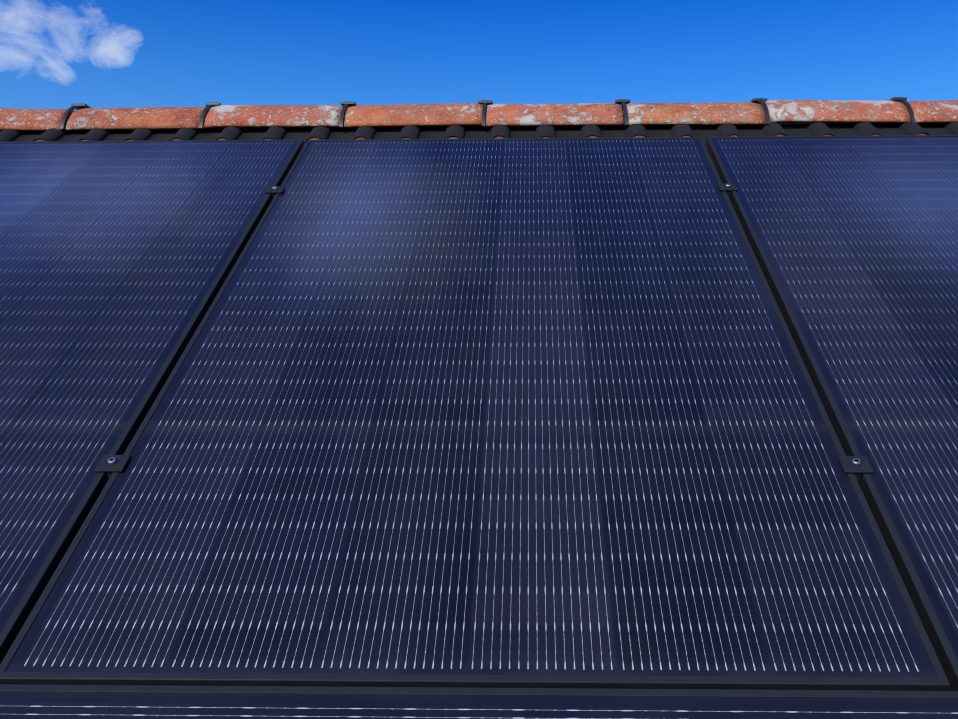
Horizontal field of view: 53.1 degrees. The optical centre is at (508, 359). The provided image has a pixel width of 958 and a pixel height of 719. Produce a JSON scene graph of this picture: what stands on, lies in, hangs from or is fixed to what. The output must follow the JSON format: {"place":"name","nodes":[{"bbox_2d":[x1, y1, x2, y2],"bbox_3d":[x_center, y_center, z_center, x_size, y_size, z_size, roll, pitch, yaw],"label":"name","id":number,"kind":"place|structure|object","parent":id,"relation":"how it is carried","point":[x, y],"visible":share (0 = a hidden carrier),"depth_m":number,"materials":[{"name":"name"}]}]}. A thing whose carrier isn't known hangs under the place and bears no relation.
{"place":"outdoors","nodes":[
{"label":"outdoors","id":0,"kind":"place"},
{"bbox_2d":[0,0,957,109],"label":"sky","id":1,"kind":"structure","parent":0,"point":[55,54],"materials":[{"name":"blue"}]},
{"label":"house walls","id":2,"kind":"object","parent":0,"visible":0},
{"bbox_3d":[0.037,0.683,3.075,10.400,2.899,8.145,0,-3,1],"label":"roof","id":3,"kind":"object","parent":2,"relation":"on","visible":0},
{"bbox_2d":[64,111,855,128],"bbox_3d":[0.037,-0.775,3.150,10.400,0.082,0.222,0,-3,1],"label":"ridge bedding","id":4,"kind":"object","parent":3,"relation":"on","point":[623,120],"depth_m":3.02,"materials":[{"name":"grey concrete"}]},
{"bbox_2d":[0,108,74,131],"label":"ridge tile","id":5,"kind":"object","parent":4,"relation":"on","point":[34,120],"visible":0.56,"depth_m":3.07,"materials":[{"name":"ceramic"}]},
{"bbox_2d":[60,103,90,129],"bbox_3d":[-1.419,-0.789,3.185,0.048,0.127,0.269,0,-3,1],"label":"ridge union","id":6,"kind":"object","parent":4,"relation":"on","point":[70,109],"visible":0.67,"depth_m":3.10,"materials":[{"name":"grey metal"}]},
{"bbox_2d":[65,107,209,130],"bbox_3d":[-1.194,-0.779,3.180,0.434,0.106,0.263,0,-3,1],"label":"ridge tile","id":7,"kind":"object","parent":4,"relation":"on","point":[134,118],"visible":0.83,"depth_m":3.06,"materials":[{"name":"ceramic"}]},
{"bbox_2d":[204,105,346,127],"bbox_3d":[-0.747,-0.784,3.168,0.435,0.105,0.262,0,-3,1],"label":"ridge tile","id":8,"kind":"object","parent":4,"relation":"on","point":[269,116],"visible":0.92,"depth_m":3.05,"materials":[{"name":"ceramic"}]},
{"bbox_2d":[339,101,356,127],"bbox_3d":[-0.526,-0.790,3.164,0.048,0.127,0.269,0,-3,1],"label":"ridge union","id":9,"kind":"object","parent":4,"relation":"on","point":[346,104],"visible":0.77,"depth_m":3.08,"materials":[{"name":"grey metal"}]},
{"bbox_2d":[344,103,482,127],"bbox_3d":[-0.299,-0.783,3.158,0.440,0.107,0.264,0,-3,1],"label":"ridge tile","id":10,"kind":"object","parent":4,"relation":"on","point":[419,115],"visible":0.67,"depth_m":3.04,"materials":[{"name":"ceramic"}]},
{"bbox_2d":[478,100,492,126],"bbox_3d":[-0.075,-0.791,3.153,0.048,0.127,0.269,0,-3,1],"label":"ridge union","id":11,"kind":"object","parent":4,"relation":"on","point":[485,103],"visible":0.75,"depth_m":3.06,"materials":[{"name":"grey metal"}]},
{"bbox_2d":[485,103,623,126],"bbox_3d":[0.146,-0.783,3.147,0.438,0.105,0.261,0,-3,1],"label":"ridge tile","id":12,"kind":"object","parent":4,"relation":"on","point":[556,115],"visible":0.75,"depth_m":3.03,"materials":[{"name":"ceramic"}]},
{"bbox_2d":[615,99,629,125],"bbox_3d":[0.373,-0.791,3.142,0.048,0.127,0.269,0,-3,1],"label":"ridge union","id":13,"kind":"object","parent":4,"relation":"on","point":[623,102],"visible":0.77,"depth_m":3.06,"materials":[{"name":"grey metal"}]},
{"bbox_2d":[626,102,765,125],"bbox_3d":[0.595,-0.783,3.137,0.436,0.109,0.264,0,-3,1],"label":"ridge tile","id":14,"kind":"object","parent":4,"relation":"on","point":[706,114],"visible":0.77,"depth_m":3.02,"materials":[{"name":"ceramic"}]},
{"bbox_2d":[751,98,769,124],"bbox_3d":[0.817,-0.792,3.132,0.048,0.127,0.269,0,-3,1],"label":"ridge union","id":15,"kind":"object","parent":4,"relation":"on","point":[761,102],"visible":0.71,"depth_m":3.04,"materials":[{"name":"grey metal"}]},
{"bbox_2d":[762,100,910,123],"bbox_3d":[1.044,-0.788,3.127,0.438,0.110,0.262,0,-3,1],"label":"ridge tile","id":16,"kind":"object","parent":4,"relation":"on","point":[845,111],"visible":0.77,"depth_m":3.01,"materials":[{"name":"ceramic"}]},
{"bbox_2d":[890,97,914,122],"bbox_3d":[1.266,-0.792,3.121,0.048,0.127,0.269,0,-3,1],"label":"ridge union","id":17,"kind":"object","parent":4,"relation":"on","point":[906,104],"visible":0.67,"depth_m":3.03,"materials":[{"name":"grey metal"}]},
{"bbox_2d":[908,100,957,123],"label":"ridge tile","id":18,"kind":"object","parent":4,"relation":"on","point":[937,112],"visible":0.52,"depth_m":3.00,"materials":[{"name":"ceramic"}]},
{"bbox_2d":[36,132,926,145],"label":"roof tiles","id":19,"kind":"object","parent":3,"relation":"on","point":[500,136],"depth_m":2.94,"materials":[{"name":"ceramic"}]},
{"bbox_2d":[0,121,957,144],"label":"ridge roll","id":20,"kind":"object","parent":19,"relation":"on","point":[481,132],"visible":0.54,"depth_m":3.01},
{"bbox_2d":[199,102,220,128],"bbox_3d":[-0.973,-0.789,3.175,0.048,0.127,0.269,0,-3,1],"label":"ridge union","id":21,"kind":"object","parent":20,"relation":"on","point":[210,105],"visible":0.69,"depth_m":3.08,"materials":[{"name":"grey metal"}]},
{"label":"mounting rails","id":22,"kind":"object","parent":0,"visible":0},
{"bbox_2d":[94,455,130,479],"bbox_3d":[-0.563,0.161,1.372,0.040,0.045,0.036,0,32,1],"label":"panel clamp","id":23,"kind":"object","parent":22,"relation":"on","point":[109,465],"visible":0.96,"depth_m":1.36,"materials":[{"name":"black metal"}]},
{"bbox_2d":[0,139,303,663],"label":"solar panel","id":24,"kind":"object","parent":22,"relation":"on","point":[118,259],"visible":0.96,"depth_m":1.81,"materials":[{"name":"blue glass"}]},
{"bbox_2d":[265,186,284,197],"bbox_3d":[-0.543,-0.382,2.239,0.040,0.045,0.036,1,32,3],"label":"panel clamp","id":25,"kind":"object","parent":22,"relation":"on","point":[273,190],"visible":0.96,"depth_m":2.22,"materials":[{"name":"black metal"}]},
{"bbox_2d":[0,137,949,690],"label":"solar panel","id":26,"kind":"object","parent":22,"relation":"on","point":[512,413],"visible":0.96,"depth_m":1.35,"materials":[{"name":"blue glass"}]},
{"bbox_2d":[0,684,957,718],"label":"solar panel","id":27,"kind":"object","parent":22,"relation":"on","point":[32,701],"visible":1,"depth_m":1.01,"materials":[{"name":"blue glass"}]},
{"bbox_2d":[718,184,737,198],"bbox_3d":[0.505,-0.384,2.214,0.040,0.045,0.036,0,32,2],"label":"panel clamp","id":28,"kind":"object","parent":22,"relation":"on","point":[728,188],"visible":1,"depth_m":2.20,"materials":[{"name":"black metal"}]},
{"bbox_2d":[706,135,957,690],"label":"solar panel","id":29,"kind":"object","parent":22,"relation":"on","point":[853,241],"visible":0.96,"depth_m":1.75,"materials":[{"name":"blue glass"}]},
{"bbox_2d":[838,456,873,482],"bbox_3d":[0.485,0.160,1.347,0.040,0.045,0.036,0,32,1],"label":"panel clamp","id":30,"kind":"object","parent":22,"relation":"on","point":[857,466],"visible":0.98,"depth_m":1.33,"materials":[{"name":"black metal"}]}
]}

